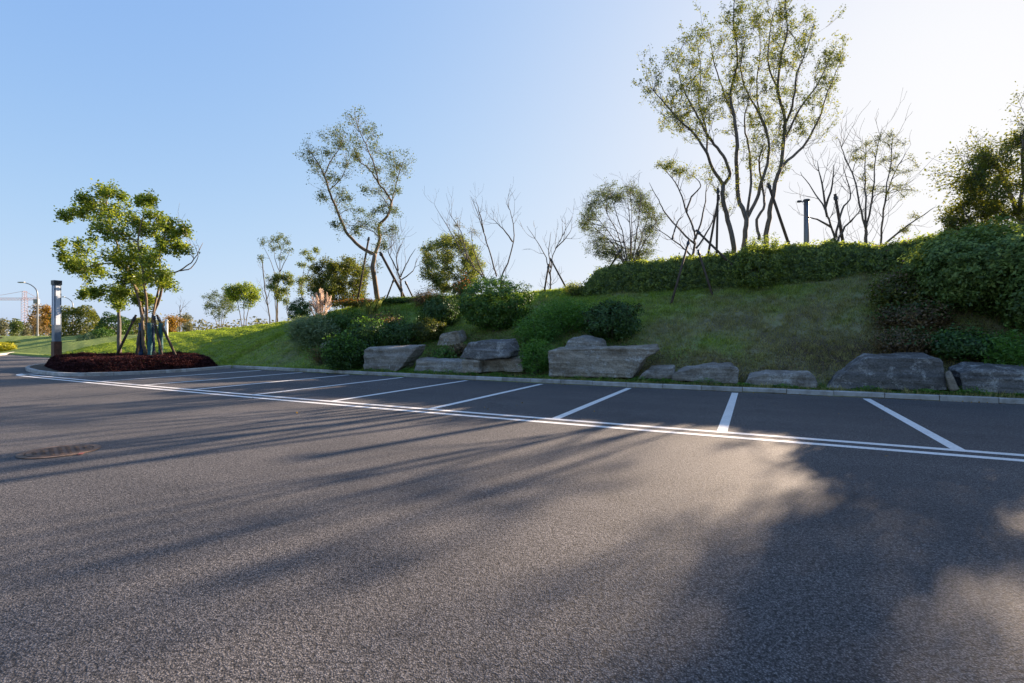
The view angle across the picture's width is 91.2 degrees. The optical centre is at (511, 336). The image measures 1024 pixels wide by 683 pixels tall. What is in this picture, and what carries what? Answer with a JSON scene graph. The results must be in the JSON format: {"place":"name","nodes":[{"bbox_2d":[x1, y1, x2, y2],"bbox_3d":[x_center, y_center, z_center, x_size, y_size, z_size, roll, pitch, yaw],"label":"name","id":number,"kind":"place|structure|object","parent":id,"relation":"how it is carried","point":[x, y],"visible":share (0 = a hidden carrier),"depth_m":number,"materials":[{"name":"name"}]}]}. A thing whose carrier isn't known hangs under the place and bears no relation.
{"place":"outdoors","nodes":[
{"label":"outdoors","id":0,"kind":"place"},
{"bbox_2d":[0,354,1023,682],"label":"asphalt","id":1,"kind":"structure","parent":0,"point":[162,534],"depth_m":3.65,"materials":[{"name":"asphalt"}]},
{"bbox_2d":[15,444,100,458],"bbox_3d":[-5.673,1.440,6.314,0.842,0.012,0.800,0,0,0],"label":"manhole cover","id":2,"kind":"object","parent":1,"relation":"on","point":[58,451],"visible":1,"depth_m":6.27,"materials":[{"name":"metal"}]},
{"bbox_2d":[25,364,231,375],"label":"island kerb","id":3,"kind":"structure","parent":1,"relation":"on","point":[36,371],"depth_m":19.18,"materials":[{"name":"concrete"}]},
{"bbox_2d":[30,361,218,372],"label":"island soil","id":4,"kind":"structure","parent":3,"relation":"in","point":[40,367],"depth_m":21.23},
{"bbox_2d":[51,280,61,356],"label":"light column","id":5,"kind":"structure","parent":4,"relation":"on","point":[56,345],"depth_m":22.90,"materials":[{"name":"black metal"}]},
{"bbox_2d":[115,315,136,355],"bbox_3d":[-18.584,0.170,24.000,1.248,2.432,0.149,0,0,0],"label":"support pole","id":6,"kind":"object","parent":4,"relation":"on","point":[126,335],"visible":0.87,"depth_m":23.96,"materials":[{"name":"wood"}]},
{"bbox_2d":[44,350,217,371],"bbox_3d":[-18.256,1.117,24.061,6.136,0.733,11.483,0,0,-44],"label":"island hedge","id":7,"kind":"object","parent":4,"relation":"on","point":[75,362],"visible":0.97,"depth_m":20.63,"materials":[{"name":"red plant"}]},
{"bbox_2d":[50,178,202,355],"bbox_3d":[-18.739,-3.291,24.003,7.478,8.583,5.054,0,0,0],"label":"island tree","id":8,"kind":"object","parent":7,"relation":"on","point":[136,280],"visible":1,"depth_m":23.66,"materials":[{"name":"green plant"}]},
{"bbox_2d":[152,313,162,361],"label":"support pole","id":9,"kind":"object","parent":4,"relation":"on","point":[157,333],"visible":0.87,"depth_m":23.77,"materials":[{"name":"wood"}]},
{"bbox_2d":[15,370,1023,461],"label":"parking lines","id":10,"kind":"object","parent":1,"relation":"on","point":[723,426],"visible":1,"depth_m":8.83,"materials":[{"name":"paint"}]},
{"bbox_2d":[232,365,1023,403],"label":"kerb","id":11,"kind":"structure","parent":1,"relation":"on","point":[975,399],"depth_m":13.51,"materials":[{"name":"concrete"}]},
{"bbox_2d":[0,267,1023,404],"bbox_3d":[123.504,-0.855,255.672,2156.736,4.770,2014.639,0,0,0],"label":"ground","id":12,"kind":"structure","parent":0,"point":[37,346],"depth_m":17.26,"materials":[{"name":"plant"}]},
{"bbox_2d":[1,291,39,334],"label":"tower crane","id":13,"kind":"object","parent":12,"relation":"on","point":[34,301],"visible":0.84,"depth_m":249.43,"materials":[{"name":"paint"}]},
{"bbox_2d":[102,281,131,352],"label":"second island tree","id":14,"kind":"object","parent":12,"relation":"on","point":[116,304],"visible":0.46,"depth_m":30.77,"materials":[{"name":"green plant"}]},
{"bbox_2d":[3,313,289,335],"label":"wood","id":15,"kind":"object","parent":12,"relation":"on","point":[226,325],"visible":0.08,"depth_m":172.73,"materials":[{"name":"green plant"}]},
{"bbox_2d":[45,307,363,365],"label":"lawn grass","id":16,"kind":"structure","parent":12,"relation":"on","point":[236,330],"depth_m":31.72,"materials":[{"name":"plant"}]},
{"bbox_2d":[202,286,240,328],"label":"young tree","id":17,"kind":"object","parent":12,"relation":"on","point":[224,303],"visible":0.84,"depth_m":43.16,"materials":[{"name":"green plant"}]},
{"bbox_2d":[223,281,262,325],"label":"young tree","id":18,"kind":"object","parent":12,"relation":"on","point":[236,292],"visible":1,"depth_m":39.40,"materials":[{"name":"green plant"}]},
{"bbox_2d":[257,232,293,321],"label":"slender tree","id":19,"kind":"object","parent":12,"relation":"on","point":[276,247],"visible":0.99,"depth_m":36.54,"materials":[{"name":"green plant"}]},
{"bbox_2d":[263,270,294,322],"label":"slender tree","id":20,"kind":"object","parent":12,"relation":"on","point":[274,279],"visible":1,"depth_m":35.45,"materials":[{"name":"green plant"}]},
{"bbox_2d":[283,297,313,318],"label":"round bush","id":21,"kind":"object","parent":12,"relation":"on","point":[294,309],"visible":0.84,"depth_m":31.77,"materials":[{"name":"green plant"}]},
{"bbox_2d":[281,246,319,319],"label":"slender tree","id":22,"kind":"object","parent":12,"relation":"on","point":[301,283],"visible":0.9,"depth_m":35.32,"materials":[{"name":"green plant"}]},
{"bbox_2d":[300,343,325,365],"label":"brown shrub","id":23,"kind":"object","parent":12,"relation":"on","point":[314,353],"visible":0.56,"depth_m":21.45,"materials":[{"name":"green plant"}]},
{"bbox_2d":[283,311,344,350],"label":"bush","id":24,"kind":"object","parent":12,"relation":"on","point":[308,330],"visible":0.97,"depth_m":23.38,"materials":[{"name":"green plant"}]},
{"bbox_2d":[309,288,332,317],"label":"plume grass","id":25,"kind":"object","parent":12,"relation":"on","point":[318,306],"depth_m":26.12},
{"bbox_2d":[302,253,371,310],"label":"bushy tree","id":26,"kind":"object","parent":12,"relation":"on","point":[333,285],"visible":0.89,"depth_m":31.91,"materials":[{"name":"green plant"}]},
{"bbox_2d":[321,306,368,331],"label":"dark bush","id":27,"kind":"object","parent":12,"relation":"on","point":[342,323],"visible":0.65,"depth_m":24.15,"materials":[{"name":"green plant"}]},
{"bbox_2d":[318,330,374,373],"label":"trailing shrub","id":28,"kind":"object","parent":12,"relation":"on","point":[348,353],"visible":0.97,"depth_m":19.50,"materials":[{"name":"green plant"}]},
{"bbox_2d":[292,104,416,299],"bbox_3d":[-9.295,-7.644,29.816,6.403,11.493,5.072,0,0,36],"label":"leaning tree","id":29,"kind":"object","parent":12,"relation":"on","point":[398,167],"visible":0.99,"depth_m":29.74,"materials":[{"name":"green plant"}]},
{"bbox_2d":[332,295,378,306],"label":"flowering shrub","id":30,"kind":"object","parent":12,"relation":"on","point":[350,302],"visible":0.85,"depth_m":29.05,"materials":[{"name":"green plant"}]},
{"bbox_2d":[357,237,369,299],"bbox_3d":[-8.820,-3.748,29.574,0.887,4.254,0.161,0,0,0],"label":"support pole","id":31,"kind":"object","parent":12,"relation":"on","point":[368,240],"visible":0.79,"depth_m":29.53,"materials":[{"name":"wood"}]},
{"bbox_2d":[343,315,391,347],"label":"trailing shrub","id":32,"kind":"object","parent":12,"relation":"on","point":[365,330],"visible":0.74,"depth_m":21.55,"materials":[{"name":"green plant"}]},
{"bbox_2d":[354,295,385,317],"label":"grass clump","id":33,"kind":"object","parent":12,"relation":"on","point":[369,308],"visible":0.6,"depth_m":25.66,"materials":[{"name":"green plant"}]},
{"bbox_2d":[352,310,409,324],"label":"brown shrub","id":34,"kind":"object","parent":12,"relation":"on","point":[387,318],"visible":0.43,"depth_m":23.54,"materials":[{"name":"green plant"}]},
{"bbox_2d":[361,215,421,295],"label":"bare sapling","id":35,"kind":"object","parent":12,"relation":"on","point":[400,275],"visible":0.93,"depth_m":28.98,"materials":[{"name":"brown plant"}]},
{"bbox_2d":[379,252,404,296],"bbox_3d":[-6.971,-3.527,29.374,1.653,2.905,0.208,0,0,0],"label":"support pole","id":36,"kind":"object","parent":12,"relation":"on","point":[388,268],"visible":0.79,"depth_m":29.31,"materials":[{"name":"wood"}]},
{"bbox_2d":[363,345,425,371],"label":"stone block","id":37,"kind":"structure","parent":12,"relation":"on","point":[395,358],"depth_m":18.98,"materials":[{"name":"stone"}]},
{"bbox_2d":[378,294,412,304],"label":"hedge","id":38,"kind":"object","parent":12,"relation":"on","point":[394,299],"visible":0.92,"depth_m":27.27,"materials":[{"name":"green plant"}]},
{"bbox_2d":[376,316,422,345],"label":"dark bush","id":39,"kind":"object","parent":12,"relation":"on","point":[400,334],"visible":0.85,"depth_m":20.69,"materials":[{"name":"green plant"}]},
{"bbox_2d":[408,286,444,307],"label":"brown shrub","id":40,"kind":"object","parent":12,"relation":"on","point":[418,297],"visible":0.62,"depth_m":25.47,"materials":[{"name":"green plant"}]},
{"bbox_2d":[409,317,447,343],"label":"dark bush","id":41,"kind":"object","parent":12,"relation":"on","point":[427,329],"visible":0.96,"depth_m":20.75,"materials":[{"name":"green plant"}]},
{"bbox_2d":[415,290,460,326],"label":"dark bush","id":42,"kind":"object","parent":12,"relation":"on","point":[437,308],"visible":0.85,"depth_m":22.10,"materials":[{"name":"green plant"}]},
{"bbox_2d":[414,357,463,373],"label":"stone block","id":43,"kind":"structure","parent":12,"relation":"on","point":[434,364],"depth_m":18.04,"materials":[{"name":"stone"}]},
{"bbox_2d":[429,342,459,358],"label":"weedy shrub","id":44,"kind":"object","parent":12,"relation":"on","point":[441,352],"visible":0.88,"depth_m":18.81,"materials":[{"name":"green plant"}]},
{"bbox_2d":[416,230,487,295],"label":"round tree","id":45,"kind":"object","parent":12,"relation":"on","point":[446,257],"visible":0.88,"depth_m":27.73,"materials":[{"name":"green plant"}]},
{"bbox_2d":[437,330,466,345],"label":"stone block","id":46,"kind":"structure","parent":12,"relation":"on","point":[454,337],"depth_m":20.17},
{"bbox_2d":[447,341,467,356],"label":"weedy shrub","id":47,"kind":"object","parent":12,"relation":"on","point":[461,347],"visible":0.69,"depth_m":19.06,"materials":[{"name":"brown plant"}]},
{"bbox_2d":[252,299,669,377],"bbox_3d":[-4.232,-0.503,22.962,22.692,3.720,7.945,0,0,29],"label":"ground cover","id":48,"kind":"object","parent":12,"relation":"on","point":[413,310],"visible":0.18,"depth_m":20.96,"materials":[{"name":"green plant"}]},
{"bbox_2d":[450,274,473,303],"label":"red shrub","id":49,"kind":"object","parent":12,"relation":"on","point":[459,286],"visible":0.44,"depth_m":23.93,"materials":[{"name":"green plant"}]},
{"bbox_2d":[423,186,505,287],"bbox_3d":[-2.443,-4.917,26.461,4.401,5.838,1.997,0,0,0],"label":"bare sapling","id":50,"kind":"object","parent":12,"relation":"on","point":[466,257],"visible":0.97,"depth_m":26.35,"materials":[{"name":"brown plant"}]},
{"bbox_2d":[462,359,484,372],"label":"stone block","id":51,"kind":"structure","parent":12,"relation":"on","point":[473,365],"depth_m":17.19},
{"bbox_2d":[450,275,539,331],"bbox_3d":[-0.729,-1.347,20.726,3.777,2.390,2.722,0,0,0],"label":"clipped bush","id":52,"kind":"object","parent":12,"relation":"on","point":[490,306],"visible":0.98,"depth_m":20.14,"materials":[{"name":"green plant"}]},
{"bbox_2d":[471,177,520,287],"bbox_3d":[-0.956,-5.123,25.939,2.832,6.163,1.916,0,0,14],"label":"bare tree","id":53,"kind":"object","parent":12,"relation":"on","point":[481,223],"visible":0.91,"depth_m":26.02,"materials":[{"name":"brown plant"}]},
{"bbox_2d":[484,356,526,371],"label":"stone block","id":54,"kind":"structure","parent":12,"relation":"on","point":[509,364],"depth_m":17.08,"materials":[{"name":"stone"}]},
{"bbox_2d":[460,338,518,359],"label":"stone slab","id":55,"kind":"structure","parent":54,"relation":"on","point":[490,349],"depth_m":17.01,"materials":[{"name":"stone"}]},
{"bbox_2d":[517,339,553,375],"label":"trailing shrub","id":56,"kind":"object","parent":12,"relation":"on","point":[534,364],"visible":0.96,"depth_m":16.44,"materials":[{"name":"green plant"}]},
{"bbox_2d":[511,308,563,347],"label":"feathery shrub","id":57,"kind":"object","parent":12,"relation":"on","point":[535,332],"visible":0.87,"depth_m":18.28,"materials":[{"name":"green plant"}]},
{"bbox_2d":[520,207,581,288],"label":"bare tree","id":58,"kind":"object","parent":12,"relation":"on","point":[555,248],"visible":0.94,"depth_m":24.79,"materials":[{"name":"brown plant"}]},
{"bbox_2d":[521,294,595,334],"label":"feathery shrub","id":59,"kind":"object","parent":12,"relation":"on","point":[559,313],"visible":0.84,"depth_m":18.62,"materials":[{"name":"green plant"}]},
{"bbox_2d":[559,280,583,295],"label":"weedy shrub","id":60,"kind":"object","parent":12,"relation":"on","point":[570,288],"visible":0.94,"depth_m":22.52,"materials":[{"name":"green plant"}]},
{"bbox_2d":[565,335,606,346],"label":"stone block","id":61,"kind":"structure","parent":12,"relation":"on","point":[584,341],"depth_m":16.74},
{"bbox_2d":[548,344,659,377],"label":"stone block","id":62,"kind":"structure","parent":12,"relation":"on","point":[611,361],"depth_m":15.23,"materials":[{"name":"stone"}]},
{"bbox_2d":[579,297,644,341],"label":"dark bush","id":63,"kind":"object","parent":12,"relation":"on","point":[606,320],"visible":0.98,"depth_m":17.16,"materials":[{"name":"green plant"}]},
{"bbox_2d":[575,173,668,263],"bbox_3d":[5.137,-5.329,22.893,4.476,5.775,5.634,0,0,0],"label":"ball tree","id":64,"kind":"object","parent":12,"relation":"on","point":[647,208],"visible":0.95,"depth_m":22.87,"materials":[{"name":"green plant"}]},
{"bbox_2d":[639,365,674,378],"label":"stone block","id":65,"kind":"structure","parent":12,"relation":"on","point":[660,371],"depth_m":14.50,"materials":[{"name":"stone"}]},
{"bbox_2d":[577,249,740,296],"bbox_3d":[6.274,-2.667,21.603,6.869,1.874,2.212,0,0,24],"label":"crest hedge","id":66,"kind":"object","parent":12,"relation":"on","point":[642,276],"visible":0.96,"depth_m":20.93,"materials":[{"name":"green plant"}]},
{"bbox_2d":[300,365,1023,396],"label":"kerb weeds","id":67,"kind":"object","parent":12,"relation":"on","point":[496,374],"visible":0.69,"depth_m":14.12,"materials":[{"name":"green plant"}]},
{"bbox_2d":[670,239,689,303],"bbox_3d":[6.643,-2.551,19.805,1.525,2.747,0.117,0,0,-44],"label":"support pole","id":68,"kind":"object","parent":12,"relation":"on","point":[680,270],"visible":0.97,"depth_m":19.77,"materials":[{"name":"wood"}]},
{"bbox_2d":[649,150,725,256],"bbox_3d":[7.498,-5.080,20.927,3.238,5.901,2.563,0,0,0],"label":"crooked tree","id":69,"kind":"object","parent":12,"relation":"on","point":[677,170],"visible":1,"depth_m":21.30,"materials":[{"name":"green plant"}]},
{"bbox_2d":[671,362,738,383],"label":"stone block","id":70,"kind":"structure","parent":12,"relation":"on","point":[726,372],"depth_m":13.84,"materials":[{"name":"stone"}]},
{"bbox_2d":[697,249,712,295],"bbox_3d":[7.638,-2.520,19.805,0.121,1.999,1.096,0,0,-11],"label":"support pole","id":71,"kind":"object","parent":12,"relation":"on","point":[704,270],"visible":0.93,"depth_m":19.79,"materials":[{"name":"wood"}]},
{"bbox_2d":[715,188,719,253],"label":"support pole","id":72,"kind":"object","parent":12,"relation":"on","point":[717,205],"visible":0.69,"depth_m":20.81,"materials":[{"name":"wood"}]},
{"bbox_2d":[695,229,745,278],"bbox_3d":[8.449,-3.064,19.806,2.288,2.549,0.125,0,0,27],"label":"support pole","id":73,"kind":"object","parent":12,"relation":"on","point":[711,244],"visible":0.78,"depth_m":19.99,"materials":[{"name":"wood"}]},
{"bbox_2d":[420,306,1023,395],"bbox_3d":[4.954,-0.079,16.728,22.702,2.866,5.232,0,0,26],"label":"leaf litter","id":74,"kind":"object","parent":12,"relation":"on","point":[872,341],"visible":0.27,"depth_m":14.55,"materials":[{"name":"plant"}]},
{"bbox_2d":[632,0,851,253],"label":"tall tree","id":75,"kind":"object","parent":12,"relation":"on","point":[698,90],"visible":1,"depth_m":20.88,"materials":[{"name":"green plant"}]},
{"bbox_2d":[730,231,788,290],"bbox_3d":[9.463,-2.891,19.037,1.900,2.428,1.873,0,0,-40],"label":"round bush","id":76,"kind":"object","parent":12,"relation":"on","point":[762,281],"visible":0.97,"depth_m":18.73,"materials":[{"name":"green plant"}]},
{"bbox_2d":[767,183,789,243],"bbox_3d":[11.374,-4.441,20.953,1.445,3.979,0.161,0,0,0],"label":"support pole","id":77,"kind":"object","parent":12,"relation":"on","point":[769,186],"visible":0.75,"depth_m":20.91,"materials":[{"name":"wood"}]},
{"bbox_2d":[745,369,817,387],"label":"stone block","id":78,"kind":"structure","parent":12,"relation":"on","point":[798,378],"depth_m":13.04,"materials":[{"name":"stone"}]},
{"bbox_2d":[728,237,872,288],"bbox_3d":[11.034,-2.809,19.329,4.962,1.992,2.184,0,0,26],"label":"crest hedge","id":79,"kind":"object","parent":12,"relation":"on","point":[828,259],"visible":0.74,"depth_m":18.44,"materials":[{"name":"green plant"}]},
{"bbox_2d":[797,199,809,243],"bbox_3d":[11.911,-4.008,20.415,0.570,3.154,0.400,0,0,0],"label":"lamp post","id":80,"kind":"object","parent":12,"relation":"on","point":[806,224],"visible":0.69,"depth_m":20.33,"materials":[{"name":"metal"}]},
{"bbox_2d":[784,130,878,242],"bbox_3d":[11.908,-5.027,18.639,3.184,5.496,2.172,0,0,29],"label":"bare tree","id":81,"kind":"object","parent":12,"relation":"on","point":[824,205],"visible":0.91,"depth_m":18.65,"materials":[{"name":"brown plant"}]},
{"bbox_2d":[833,194,844,241],"bbox_3d":[12.463,-4.020,18.988,0.565,2.766,0.148,0,0,0],"label":"support pole","id":82,"kind":"object","parent":12,"relation":"on","point":[838,214],"visible":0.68,"depth_m":18.95,"materials":[{"name":"wood"}]},
{"bbox_2d":[815,89,937,243],"bbox_3d":[13.993,-5.854,19.642,4.483,6.021,3.655,0,0,22],"label":"twiggy tree","id":83,"kind":"object","parent":12,"relation":"on","point":[865,221],"visible":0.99,"depth_m":19.37,"materials":[{"name":"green plant"}]},
{"bbox_2d":[826,352,946,390],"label":"stone slab","id":84,"kind":"structure","parent":12,"relation":"on","point":[912,371],"depth_m":12.06,"materials":[{"name":"stone"}]},
{"bbox_2d":[860,260,943,310],"bbox_3d":[11.632,-1.485,15.049,2.171,1.732,2.141,0,0,-37],"label":"plume shrub","id":85,"kind":"object","parent":12,"relation":"on","point":[899,288],"visible":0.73,"depth_m":14.70,"materials":[{"name":"green plant"}]},
{"bbox_2d":[868,320,947,353],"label":"brown shrub","id":86,"kind":"object","parent":12,"relation":"on","point":[906,338],"visible":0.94,"depth_m":13.10,"materials":[{"name":"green plant"}]},
{"bbox_2d":[867,296,959,333],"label":"brown shrub","id":87,"kind":"object","parent":12,"relation":"on","point":[916,314],"visible":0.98,"depth_m":13.67,"materials":[{"name":"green plant"}]},
{"bbox_2d":[863,218,1023,275],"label":"flowering hedge","id":88,"kind":"object","parent":12,"relation":"on","point":[886,255],"visible":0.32,"depth_m":17.26,"materials":[{"name":"green plant"}]},
{"bbox_2d":[945,370,958,390],"bbox_3d":[10.106,1.014,11.510,0.240,0.455,0.219,0,0,33],"label":"stone","id":89,"kind":"object","parent":12,"relation":"on","point":[951,382],"visible":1,"depth_m":11.45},
{"bbox_2d":[896,213,1023,318],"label":"shrub","id":90,"kind":"object","parent":12,"relation":"on","point":[967,280],"visible":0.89,"depth_m":13.27,"materials":[{"name":"green plant"}]},
{"bbox_2d":[918,321,1013,362],"bbox_3d":[11.478,0.141,12.716,1.977,1.040,1.764,0,0,0],"label":"dark bush","id":91,"kind":"object","parent":12,"relation":"on","point":[950,343],"visible":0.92,"depth_m":12.36,"materials":[{"name":"green plant"}]},
{"bbox_2d":[920,81,1023,223],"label":"spreading tree","id":92,"kind":"object","parent":12,"relation":"on","point":[978,178],"visible":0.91,"depth_m":16.81,"materials":[{"name":"green plant"}]},
{"bbox_2d":[933,186,1012,231],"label":"tree","id":93,"kind":"object","parent":12,"relation":"on","point":[952,218],"visible":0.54,"depth_m":17.19,"materials":[{"name":"green plant"}]},
{"bbox_2d":[948,362,1023,393],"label":"stone block","id":94,"kind":"structure","parent":12,"relation":"on","point":[988,377],"depth_m":11.29,"materials":[{"name":"stone"}]},
{"bbox_2d":[967,322,1023,365],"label":"weedy shrub","id":95,"kind":"object","parent":12,"relation":"on","point":[1009,352],"visible":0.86,"depth_m":11.81,"materials":[{"name":"green plant"}]},
{"bbox_2d":[985,246,1023,338],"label":"shrub","id":96,"kind":"object","parent":12,"relation":"on","point":[1013,313],"visible":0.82,"depth_m":12.65,"materials":[{"name":"green plant"}]},
{"label":"lawn verge","id":97,"kind":"structure","parent":12,"relation":"on","visible":0},
{"bbox_2d":[0,318,9,335],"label":"tree","id":98,"kind":"object","parent":97,"relation":"on","point":[4,327],"visible":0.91,"depth_m":79.68,"materials":[{"name":"green plant"}]},
{"bbox_2d":[0,342,17,351],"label":"flower clump","id":99,"kind":"object","parent":97,"relation":"on","point":[6,346],"visible":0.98,"depth_m":44.11,"materials":[{"name":"yellow plant"}]},
{"bbox_2d":[7,318,25,335],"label":"tree","id":100,"kind":"object","parent":97,"relation":"on","point":[15,325],"visible":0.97,"depth_m":74.62,"materials":[{"name":"green plant"}]},
{"bbox_2d":[22,303,47,335],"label":"autumn tree","id":101,"kind":"object","parent":97,"relation":"on","point":[32,318],"visible":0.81,"depth_m":69.81,"materials":[{"name":"orange plant"}]},
{"bbox_2d":[38,304,51,335],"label":"autumn tree","id":102,"kind":"object","parent":97,"relation":"on","point":[46,313],"visible":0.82,"depth_m":74.64,"materials":[{"name":"orange plant"}]},
{"bbox_2d":[47,305,110,336],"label":"dome bush","id":103,"kind":"object","parent":97,"relation":"on","point":[80,313],"visible":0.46,"depth_m":55.00,"materials":[{"name":"green plant"}]},
{"bbox_2d":[89,327,115,337],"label":"bush","id":104,"kind":"object","parent":97,"relation":"on","point":[99,334],"visible":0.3,"depth_m":47.74,"materials":[{"name":"green plant"}]},
{"bbox_2d":[91,311,133,334],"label":"bush","id":105,"kind":"object","parent":97,"relation":"on","point":[109,321],"visible":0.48,"depth_m":51.52,"materials":[{"name":"green plant"}]},
{"bbox_2d":[116,317,158,334],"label":"bush","id":106,"kind":"object","parent":97,"relation":"on","point":[136,322],"visible":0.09,"depth_m":55.18,"materials":[{"name":"green plant"}]},
{"bbox_2d":[161,313,181,332],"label":"tree","id":107,"kind":"object","parent":97,"relation":"on","point":[171,324],"visible":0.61,"depth_m":69.56,"materials":[{"name":"orange plant"}]},
{"bbox_2d":[177,311,194,331],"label":"tree","id":108,"kind":"object","parent":97,"relation":"on","point":[187,327],"visible":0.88,"depth_m":74.97,"materials":[{"name":"green plant"}]},
{"bbox_2d":[0,0,1023,335],"label":"sky","id":109,"kind":"structure","parent":0,"point":[206,106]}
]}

